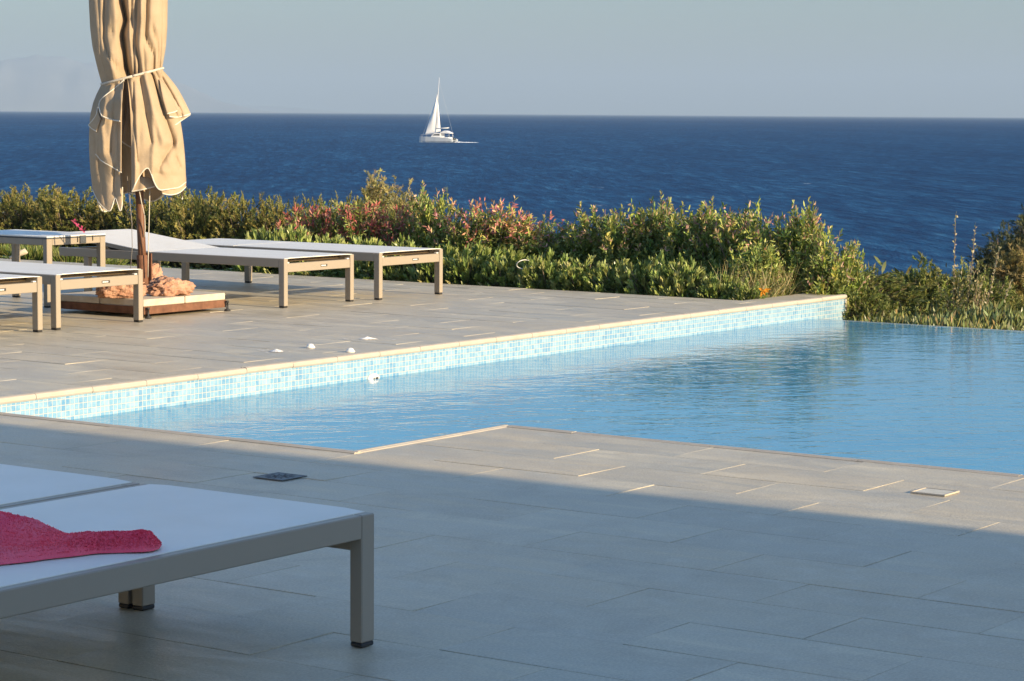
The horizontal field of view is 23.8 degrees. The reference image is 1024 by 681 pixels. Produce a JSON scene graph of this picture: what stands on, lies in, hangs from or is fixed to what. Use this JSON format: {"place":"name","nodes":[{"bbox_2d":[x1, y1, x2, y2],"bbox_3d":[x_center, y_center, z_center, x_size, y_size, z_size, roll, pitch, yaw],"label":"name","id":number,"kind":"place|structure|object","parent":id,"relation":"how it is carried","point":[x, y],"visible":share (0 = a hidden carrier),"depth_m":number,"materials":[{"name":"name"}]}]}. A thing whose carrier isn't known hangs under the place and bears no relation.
{"place":"outdoors","nodes":[
{"label":"outdoors","id":0,"kind":"place"},
{"bbox_2d":[0,54,275,112],"bbox_3d":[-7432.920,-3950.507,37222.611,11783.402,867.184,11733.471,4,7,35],"label":"hills","id":1,"kind":"structure","parent":0,"point":[37,82],"depth_m":33986.45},
{"bbox_2d":[152,263,162,279],"bbox_3d":[-2.231,-0.401,14.995,0.164,0.158,0.148,1,5,3],"label":"rock","id":2,"kind":"object","parent":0,"point":[157,271],"visible":0.17,"depth_m":14.97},
{"bbox_2d":[95,257,232,270],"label":"ground","id":3,"kind":"structure","parent":0,"point":[174,266],"depth_m":20.10,"materials":[{"name":"soil"}]},
{"bbox_2d":[0,243,30,256],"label":"strappy plant","id":4,"kind":"object","parent":3,"relation":"on","point":[3,250],"visible":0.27,"depth_m":20.35,"materials":[{"name":"green plant"}]},
{"bbox_2d":[0,255,42,260],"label":"waxy bush","id":5,"kind":"object","parent":3,"relation":"on","point":[4,257],"visible":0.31,"depth_m":19.97,"materials":[{"name":"green plant"}]},
{"bbox_2d":[4,244,58,260],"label":"strappy plant","id":6,"kind":"object","parent":3,"relation":"on","point":[34,252],"visible":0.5,"depth_m":19.99,"materials":[{"name":"green plant"}]},
{"bbox_2d":[0,185,67,247],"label":"hedge shrub","id":7,"kind":"object","parent":3,"relation":"on","point":[12,220],"visible":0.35,"depth_m":21.32,"materials":[{"name":"green plant"}]},
{"bbox_2d":[9,183,84,218],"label":"hedge shrub","id":8,"kind":"object","parent":3,"relation":"on","point":[60,190],"depth_m":22.88,"materials":[{"name":"green plant"}]},
{"bbox_2d":[8,185,115,250],"bbox_3d":[-3.870,-1.016,21.020,1.054,0.650,0.996,2,6,20],"label":"hedge shrub","id":9,"kind":"object","parent":3,"relation":"on","point":[48,222],"visible":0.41,"depth_m":20.90,"materials":[{"name":"green plant"}]},
{"bbox_2d":[52,247,83,262],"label":"strappy plant","id":10,"kind":"object","parent":3,"relation":"on","point":[56,257],"visible":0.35,"depth_m":19.73,"materials":[{"name":"green plant"}]},
{"bbox_2d":[57,194,165,258],"bbox_3d":[-3.416,-0.998,20.888,1.016,0.662,1.039,4,7,35],"label":"hedge shrub","id":11,"kind":"object","parent":3,"relation":"on","point":[109,216],"visible":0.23,"depth_m":20.76,"materials":[{"name":"green plant"}]},
{"bbox_2d":[92,257,130,264],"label":"strappy plant","id":12,"kind":"object","parent":3,"relation":"on","point":[110,261],"visible":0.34,"depth_m":19.57,"materials":[{"name":"green plant"}]},
{"bbox_2d":[111,191,197,264],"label":"hedge shrub","id":13,"kind":"object","parent":3,"relation":"on","point":[155,209],"visible":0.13,"depth_m":20.36,"materials":[{"name":"green plant"}]},
{"bbox_2d":[152,189,238,226],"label":"hedge shrub","id":14,"kind":"object","parent":3,"relation":"on","point":[182,201],"visible":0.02,"depth_m":21.93,"materials":[{"name":"green plant"}]},
{"bbox_2d":[151,184,241,268],"bbox_3d":[-2.575,-0.927,20.146,0.928,0.750,0.950,-2,6,-22],"label":"hedge shrub","id":15,"kind":"object","parent":3,"relation":"on","point":[198,221],"visible":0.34,"depth_m":20.00,"materials":[{"name":"green plant"}]},
{"bbox_2d":[196,268,233,270],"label":"waxy bush","id":16,"kind":"object","parent":3,"relation":"on","point":[227,269],"visible":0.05,"depth_m":18.83,"materials":[{"name":"green plant"}]},
{"bbox_2d":[194,191,282,269],"bbox_3d":[-2.166,-0.891,20.024,0.902,0.707,0.853,0,5,-1],"label":"hedge shrub","id":17,"kind":"object","parent":3,"relation":"on","point":[234,228],"visible":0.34,"depth_m":19.87,"materials":[{"name":"green plant"}]},
{"bbox_2d":[230,226,287,273],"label":"waxy bush","id":18,"kind":"object","parent":3,"relation":"on","point":[263,234],"visible":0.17,"depth_m":18.53,"materials":[{"name":"green plant"}]},
{"bbox_2d":[231,195,316,269],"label":"hedge shrub","id":19,"kind":"object","parent":3,"relation":"on","point":[270,221],"visible":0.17,"depth_m":19.75,"materials":[{"name":"green plant"}]},
{"bbox_2d":[264,222,315,274],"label":"waxy bush","id":20,"kind":"object","parent":3,"relation":"on","point":[300,232],"visible":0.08,"depth_m":18.47,"materials":[{"name":"green plant"}]},
{"bbox_2d":[275,201,338,242],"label":"red shrub","id":21,"kind":"object","parent":3,"relation":"on","point":[292,220],"visible":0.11,"depth_m":19.20,"materials":[{"name":"green plant"}]},
{"bbox_2d":[279,192,335,224],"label":"feathery shrub","id":22,"kind":"object","parent":3,"relation":"on","point":[314,206],"visible":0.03,"depth_m":20.24,"materials":[{"name":"green plant"}]},
{"bbox_2d":[288,269,344,277],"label":"waxy bush","id":23,"kind":"object","parent":3,"relation":"on","point":[326,273],"visible":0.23,"depth_m":18.06,"materials":[{"name":"green plant"}]},
{"bbox_2d":[299,231,362,276],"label":"waxy bush","id":24,"kind":"object","parent":3,"relation":"on","point":[336,239],"visible":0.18,"depth_m":18.27,"materials":[{"name":"green plant"}]},
{"bbox_2d":[304,197,365,242],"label":"red shrub","id":25,"kind":"object","parent":3,"relation":"on","point":[328,226],"visible":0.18,"depth_m":19.14,"materials":[{"name":"green plant"}]},
{"bbox_2d":[318,190,369,232],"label":"feathery shrub","id":26,"kind":"object","parent":3,"relation":"on","point":[357,199],"visible":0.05,"depth_m":20.29,"materials":[{"name":"green plant"}]},
{"bbox_2d":[334,234,388,278],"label":"waxy bush","id":27,"kind":"object","parent":3,"relation":"on","point":[359,266],"visible":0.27,"depth_m":17.95,"materials":[{"name":"green plant"}]},
{"bbox_2d":[333,194,400,245],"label":"red shrub","id":28,"kind":"object","parent":3,"relation":"on","point":[357,229],"visible":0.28,"depth_m":18.90,"materials":[{"name":"green plant"}]},
{"bbox_2d":[341,168,404,218],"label":"shrub","id":29,"kind":"object","parent":3,"relation":"on","point":[377,192],"visible":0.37,"depth_m":22.32,"materials":[{"name":"green plant"}]},
{"bbox_2d":[344,269,407,281],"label":"waxy bush","id":30,"kind":"object","parent":3,"relation":"on","point":[361,276],"visible":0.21,"depth_m":17.79,"materials":[{"name":"green plant"}]},
{"bbox_2d":[367,201,421,246],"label":"red shrub","id":31,"kind":"object","parent":3,"relation":"on","point":[398,226],"visible":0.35,"depth_m":18.84,"materials":[{"name":"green plant"}]},
{"bbox_2d":[373,233,432,282],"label":"waxy bush","id":32,"kind":"object","parent":3,"relation":"on","point":[397,271],"visible":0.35,"depth_m":17.65,"materials":[{"name":"green plant"}]},
{"bbox_2d":[383,201,424,234],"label":"feathery shrub","id":33,"kind":"object","parent":3,"relation":"on","point":[393,214],"visible":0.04,"depth_m":20.04,"materials":[{"name":"green plant"}]},
{"bbox_2d":[375,178,434,217],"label":"shrub","id":34,"kind":"object","parent":3,"relation":"on","point":[390,201],"visible":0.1,"depth_m":21.78,"materials":[{"name":"green plant"}]},
{"bbox_2d":[0,294,846,419],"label":"pool wall","id":35,"kind":"structure","parent":3,"relation":"on","point":[102,399],"depth_m":12.27,"materials":[{"name":"tile"}]},
{"bbox_2d":[367,373,378,378],"bbox_3d":[-0.689,0.184,12.167,0.022,0.036,0.092,4,7,35],"label":"pool inlet","id":36,"kind":"object","parent":35,"relation":"attached to","point":[373,376],"visible":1,"depth_m":12.15,"materials":[{"name":"white plastic"}]},
{"bbox_2d":[402,180,462,247],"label":"leafy shrub","id":37,"kind":"object","parent":3,"relation":"on","point":[427,218],"visible":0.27,"depth_m":18.61,"materials":[{"name":"green plant"}]},
{"bbox_2d":[401,241,475,284],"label":"waxy bush","id":38,"kind":"object","parent":3,"relation":"on","point":[422,270],"visible":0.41,"depth_m":17.45,"materials":[{"name":"green plant"}]},
{"bbox_2d":[423,197,498,255],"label":"leafy shrub","id":39,"kind":"object","parent":3,"relation":"on","point":[453,235],"visible":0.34,"depth_m":18.32,"materials":[{"name":"green plant"}]},
{"bbox_2d":[443,239,506,285],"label":"waxy bush","id":40,"kind":"object","parent":3,"relation":"on","point":[471,265],"visible":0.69,"depth_m":17.31,"materials":[{"name":"green plant"}]},
{"bbox_2d":[458,196,536,258],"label":"leafy shrub","id":41,"kind":"object","parent":3,"relation":"on","point":[500,228],"visible":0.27,"depth_m":18.20,"materials":[{"name":"green plant"}]},
{"bbox_2d":[478,244,544,287],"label":"waxy bush","id":42,"kind":"object","parent":3,"relation":"on","point":[502,272],"visible":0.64,"depth_m":17.16,"materials":[{"name":"green plant"}]},
{"bbox_2d":[491,210,574,260],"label":"leafy shrub","id":43,"kind":"object","parent":3,"relation":"on","point":[526,246],"visible":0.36,"depth_m":18.10,"materials":[{"name":"green plant"}]},
{"bbox_2d":[510,247,572,289],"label":"waxy bush","id":44,"kind":"object","parent":3,"relation":"on","point":[530,277],"visible":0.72,"depth_m":16.95,"materials":[{"name":"green plant"}]},
{"bbox_2d":[528,219,596,266],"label":"leafy shrub","id":45,"kind":"object","parent":3,"relation":"on","point":[557,252],"visible":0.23,"depth_m":18.01,"materials":[{"name":"green plant"}]},
{"bbox_2d":[545,253,610,291],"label":"waxy bush","id":46,"kind":"object","parent":3,"relation":"on","point":[574,273],"visible":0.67,"depth_m":16.76,"materials":[{"name":"green plant"}]},
{"bbox_2d":[556,200,628,278],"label":"leafy shrub","id":47,"kind":"object","parent":3,"relation":"on","point":[584,246],"visible":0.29,"depth_m":17.84,"materials":[{"name":"green plant"}]},
{"bbox_2d":[582,258,646,293],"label":"waxy bush","id":48,"kind":"object","parent":3,"relation":"on","point":[603,277],"visible":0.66,"depth_m":16.61,"materials":[{"name":"green plant"}]},
{"bbox_2d":[586,204,657,274],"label":"leafy shrub","id":49,"kind":"object","parent":3,"relation":"on","point":[612,250],"visible":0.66,"depth_m":17.57,"materials":[{"name":"green plant"}]},
{"bbox_2d":[613,249,672,294],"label":"waxy bush","id":50,"kind":"object","parent":3,"relation":"on","point":[643,271],"visible":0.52,"depth_m":16.45,"materials":[{"name":"green plant"}]},
{"bbox_2d":[614,189,682,272],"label":"leafy shrub","id":51,"kind":"object","parent":3,"relation":"on","point":[660,218],"visible":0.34,"depth_m":17.56,"materials":[{"name":"green plant"}]},
{"bbox_2d":[648,252,713,297],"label":"waxy bush","id":52,"kind":"object","parent":3,"relation":"on","point":[684,276],"visible":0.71,"depth_m":16.25,"materials":[{"name":"green plant"}]},
{"bbox_2d":[646,201,715,285],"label":"leafy shrub","id":53,"kind":"object","parent":3,"relation":"on","point":[670,249],"visible":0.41,"depth_m":17.34,"materials":[{"name":"green plant"}]},
{"bbox_2d":[676,195,751,280],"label":"leafy shrub","id":54,"kind":"object","parent":3,"relation":"on","point":[711,224],"visible":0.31,"depth_m":17.21,"materials":[{"name":"green plant"}]},
{"bbox_2d":[687,271,743,299],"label":"waxy bush","id":55,"kind":"object","parent":3,"relation":"on","point":[712,291],"visible":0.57,"depth_m":16.11,"materials":[{"name":"green plant"}]},
{"bbox_2d":[702,196,782,277],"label":"leafy shrub","id":56,"kind":"object","parent":3,"relation":"on","point":[718,265],"visible":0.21,"depth_m":17.01,"materials":[{"name":"green plant"}]},
{"bbox_2d":[719,278,767,300],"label":"waxy bush","id":57,"kind":"object","parent":3,"relation":"on","point":[740,295],"visible":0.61,"depth_m":15.99,"materials":[{"name":"green plant"}]},
{"bbox_2d":[712,239,794,297],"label":"leafy shrub","id":58,"kind":"object","parent":3,"relation":"on","point":[756,257],"visible":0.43,"depth_m":16.45,"materials":[{"name":"green plant"}]},
{"bbox_2d":[696,257,827,297],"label":"dry grass","id":59,"kind":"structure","parent":3,"relation":"on","point":[762,286],"depth_m":16.28,"materials":[{"name":"green plant"}]},
{"bbox_2d":[722,211,807,289],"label":"leafy shrub","id":60,"kind":"object","parent":3,"relation":"on","point":[770,235],"visible":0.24,"depth_m":16.76,"materials":[{"name":"green plant"}]},
{"bbox_2d":[565,242,1015,313],"bbox_3d":[-1.064,-0.035,26.285,28.126,3.033,10.630,4,7,35],"label":"scrub","id":61,"kind":"object","parent":3,"relation":"on","point":[884,267],"depth_m":18.13,"materials":[{"name":"green plant"}]},
{"bbox_2d":[775,196,831,293],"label":"leafy shrub","id":62,"kind":"object","parent":3,"relation":"on","point":[807,220],"visible":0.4,"depth_m":16.70,"materials":[{"name":"green plant"}]},
{"bbox_2d":[780,246,830,293],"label":"leafy shrub","id":63,"kind":"object","parent":3,"relation":"on","point":[793,262],"visible":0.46,"depth_m":16.57,"materials":[{"name":"green plant"}]},
{"bbox_2d":[790,225,870,316],"bbox_3d":[2.163,-0.405,16.574,0.592,0.780,0.637,-3,6,-29],"label":"leafy shrub","id":64,"kind":"object","parent":3,"relation":"on","point":[836,271],"visible":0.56,"depth_m":16.47,"materials":[{"name":"green plant"}]},
{"bbox_2d":[832,239,869,307],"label":"leafy shrub","id":65,"kind":"object","parent":3,"relation":"on","point":[857,263],"visible":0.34,"depth_m":16.59,"materials":[{"name":"green plant"}]},
{"bbox_2d":[831,281,905,321],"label":"juniper bush","id":66,"kind":"object","parent":3,"relation":"on","point":[880,305],"visible":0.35,"depth_m":16.33,"materials":[{"name":"green plant"}]},
{"bbox_2d":[854,261,942,308],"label":"juniper bush","id":67,"kind":"object","parent":3,"relation":"on","point":[890,285],"visible":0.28,"depth_m":16.81,"materials":[{"name":"green plant"}]},
{"bbox_2d":[869,270,936,300],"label":"juniper bush","id":68,"kind":"object","parent":3,"relation":"on","point":[902,273],"visible":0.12,"depth_m":17.30,"materials":[{"name":"green plant"}]},
{"bbox_2d":[872,266,945,301],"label":"juniper bush","id":69,"kind":"object","parent":3,"relation":"on","point":[916,269],"visible":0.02,"depth_m":17.55,"materials":[{"name":"green plant"}]},
{"bbox_2d":[869,289,949,312],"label":"juniper bush","id":70,"kind":"object","parent":3,"relation":"on","point":[894,296],"visible":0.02,"depth_m":16.66,"materials":[{"name":"green plant"}]},
{"bbox_2d":[817,318,1023,331],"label":"overflow wall","id":71,"kind":"structure","parent":3,"relation":"on","point":[921,325],"depth_m":15.49,"materials":[{"name":"tile"}]},
{"bbox_2d":[886,291,962,316],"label":"juniper bush","id":72,"kind":"object","parent":3,"relation":"on","point":[933,302],"visible":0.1,"depth_m":16.53,"materials":[{"name":"green plant"}]},
{"bbox_2d":[844,299,1023,330],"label":"ice plant","id":73,"kind":"object","parent":3,"relation":"on","point":[999,316],"visible":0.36,"depth_m":15.82,"materials":[{"name":"green plant"}]},
{"bbox_2d":[896,250,1020,310],"bbox_3d":[3.039,-0.275,17.292,1.076,0.698,1.102,-2,6,-23],"label":"juniper bush","id":74,"kind":"object","parent":3,"relation":"on","point":[940,279],"visible":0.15,"depth_m":17.11,"materials":[{"name":"green plant"}]},
{"bbox_2d":[921,262,1021,308],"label":"juniper bush","id":75,"kind":"object","parent":3,"relation":"on","point":[995,288],"visible":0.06,"depth_m":17.13,"materials":[{"name":"green plant"}]},
{"bbox_2d":[934,215,1012,312],"bbox_3d":[3.083,-0.359,16.457,0.548,1.034,0.515,0,5,0],"label":"spindly shrub","id":76,"kind":"object","parent":3,"relation":"on","point":[976,296],"visible":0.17,"depth_m":16.44,"materials":[{"name":"green plant"}]},
{"bbox_2d":[964,220,1022,293],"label":"tamarisk tree","id":77,"kind":"object","parent":3,"relation":"on","point":[995,243],"visible":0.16,"depth_m":21.95,"materials":[{"name":"green plant"}]},
{"bbox_2d":[977,285,1023,315],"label":"juniper bush","id":78,"kind":"object","parent":3,"relation":"on","point":[1015,303],"visible":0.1,"depth_m":16.91,"materials":[{"name":"green plant"}]},
{"bbox_2d":[985,238,1023,302],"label":"tamarisk tree","id":79,"kind":"object","parent":3,"relation":"on","point":[1012,267],"visible":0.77,"depth_m":19.13,"materials":[{"name":"green plant"}]},
{"bbox_2d":[985,203,1023,281],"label":"tamarisk tree","id":80,"kind":"object","parent":3,"relation":"on","point":[1015,243],"visible":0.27,"depth_m":20.70,"materials":[{"name":"green plant"}]},
{"bbox_2d":[236,104,350,112],"bbox_3d":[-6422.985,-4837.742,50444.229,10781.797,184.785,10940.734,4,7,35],"label":"hills","id":81,"kind":"structure","parent":0,"point":[276,109],"depth_m":47594.76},
{"bbox_2d":[105,287,871,680],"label":"terrace","id":82,"kind":"structure","parent":0,"point":[383,679],"depth_m":5.91,"materials":[{"name":"tile"}]},
{"bbox_2d":[0,258,1023,680],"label":"deck","id":83,"kind":"structure","parent":82,"relation":"on","point":[508,554],"depth_m":6.81,"materials":[{"name":"tile"}]},
{"bbox_2d":[9,248,27,258],"bbox_3d":[-4.009,-0.704,19.707,0.152,0.090,0.051,0,5,-4],"label":"driftwood","id":84,"kind":"object","parent":83,"relation":"on","point":[23,252],"visible":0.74,"depth_m":19.69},
{"bbox_2d":[0,274,42,331],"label":"sun lounger","id":85,"kind":"object","parent":83,"relation":"on","point":[13,284],"visible":1,"depth_m":13.16,"materials":[{"name":"beige paint"}]},
{"bbox_2d":[0,229,105,307],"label":"sun lounger","id":86,"kind":"object","parent":83,"relation":"on","point":[16,238],"visible":0.79,"depth_m":14.99,"materials":[{"name":"grey metal"}]},
{"bbox_2d":[71,219,85,232],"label":"pink sprig","id":87,"kind":"object","parent":86,"relation":"on","point":[77,224],"visible":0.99,"depth_m":15.38,"materials":[{"name":"pink plant"}]},
{"bbox_2d":[0,464,138,608],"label":"sun lounger","id":88,"kind":"object","parent":83,"relation":"on","point":[19,485],"visible":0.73,"depth_m":5.83,"materials":[{"name":"beige paint"}]},
{"bbox_2d":[0,261,142,329],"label":"sun lounger","id":89,"kind":"object","parent":83,"relation":"on","point":[52,275],"visible":1,"depth_m":13.63,"materials":[{"name":"beige paint"}]},
{"bbox_2d":[61,0,230,317],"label":"parasol","id":90,"kind":"object","parent":83,"relation":"on","point":[140,111],"visible":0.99,"depth_m":14.38,"materials":[{"name":"fabric"}]},
{"bbox_2d":[61,291,99,303],"bbox_3d":[-2.483,-0.261,14.566,0.356,0.042,0.349,4,7,35],"label":"paving slab","id":91,"kind":"object","parent":90,"relation":"on","point":[88,297],"depth_m":14.44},
{"bbox_2d":[100,294,183,306],"bbox_3d":[-2.188,-0.239,14.358,0.356,0.042,0.349,4,7,35],"label":"paving slab","id":92,"kind":"object","parent":90,"relation":"on","point":[149,300],"depth_m":14.25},
{"bbox_2d":[95,282,147,297],"bbox_3d":[-2.300,-0.322,14.232,0.326,0.140,0.164,-1,5,-10],"label":"rock","id":93,"kind":"object","parent":92,"relation":"on","point":[123,291],"visible":0.4,"depth_m":14.18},
{"bbox_2d":[145,276,195,295],"bbox_3d":[-2.050,-0.328,14.438,0.332,0.119,0.180,-1,6,-15],"label":"rock","id":94,"kind":"object","parent":92,"relation":"on","point":[164,286],"visible":0.98,"depth_m":14.39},
{"bbox_2d":[176,291,224,302],"bbox_3d":[-1.982,-0.266,14.646,0.356,0.042,0.349,4,7,35],"label":"paving slab","id":95,"kind":"object","parent":90,"relation":"on","point":[198,296],"depth_m":14.55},
{"bbox_2d":[0,484,373,647],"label":"sun lounger","id":96,"kind":"object","parent":83,"relation":"on","point":[195,531],"visible":0.89,"depth_m":5.28,"materials":[{"name":"beige paint"}]},
{"bbox_2d":[0,511,161,564],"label":"towel","id":97,"kind":"object","parent":96,"relation":"on","point":[25,539],"visible":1,"depth_m":4.92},
{"bbox_2d":[59,229,353,307],"bbox_3d":[-1.998,-0.481,15.730,1.950,0.402,0.680,4,7,35],"label":"sun lounger","id":98,"kind":"object","parent":83,"relation":"on","point":[118,243],"visible":0.91,"depth_m":15.45,"materials":[{"name":"beige paint"}]},
{"bbox_2d":[253,472,306,480],"bbox_3d":[-0.765,0.449,8.000,0.127,0.003,0.127,4,7,35],"label":"floor drain","id":99,"kind":"object","parent":83,"relation":"on","point":[279,476],"visible":1,"depth_m":7.99,"materials":[{"name":"grey metal"}]},
{"bbox_2d":[181,238,442,299],"bbox_3d":[-1.452,-0.495,16.417,1.950,0.307,0.680,4,7,35],"label":"sun lounger","id":100,"kind":"object","parent":83,"relation":"on","point":[377,254],"visible":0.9,"depth_m":16.10,"materials":[{"name":"beige paint"}]},
{"bbox_2d":[759,288,769,295],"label":"orange leaf","id":101,"kind":"object","parent":83,"relation":"on","point":[764,291],"visible":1,"depth_m":15.91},
{"bbox_2d":[910,487,959,496],"bbox_3d":[1.354,0.484,7.764,0.120,0.006,0.110,4,7,35],"label":"skimmer lid","id":102,"kind":"object","parent":83,"relation":"on","point":[935,491],"visible":1,"depth_m":7.76,"materials":[{"name":"plastic"}]},
{"bbox_2d":[0,111,1023,280],"bbox_3d":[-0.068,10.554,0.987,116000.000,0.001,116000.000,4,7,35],"label":"sea","id":103,"kind":"structure","parent":0,"point":[897,193],"depth_m":507.75,"materials":[{"name":"liquid"}]},
{"bbox_2d":[419,86,457,142],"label":"catamaran","id":104,"kind":"object","parent":103,"relation":"on","point":[433,126],"visible":0.99,"depth_m":885.24,"materials":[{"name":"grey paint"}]},
{"bbox_2d":[0,0,1023,116],"label":"sky","id":105,"kind":"structure","parent":0,"point":[891,58],"materials":[{"name":"blue"}]},
{"bbox_2d":[72,319,1023,474],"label":"pool water","id":106,"kind":"structure","parent":0,"point":[935,396],"depth_m":11.33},
{"label":"pool floor","id":107,"kind":"structure","parent":0,"visible":0},
{"bbox_2d":[0,412,1023,476],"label":"pool edge","id":108,"kind":"object","parent":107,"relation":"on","point":[476,431],"visible":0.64,"depth_m":8.86,"materials":[{"name":"stone"}]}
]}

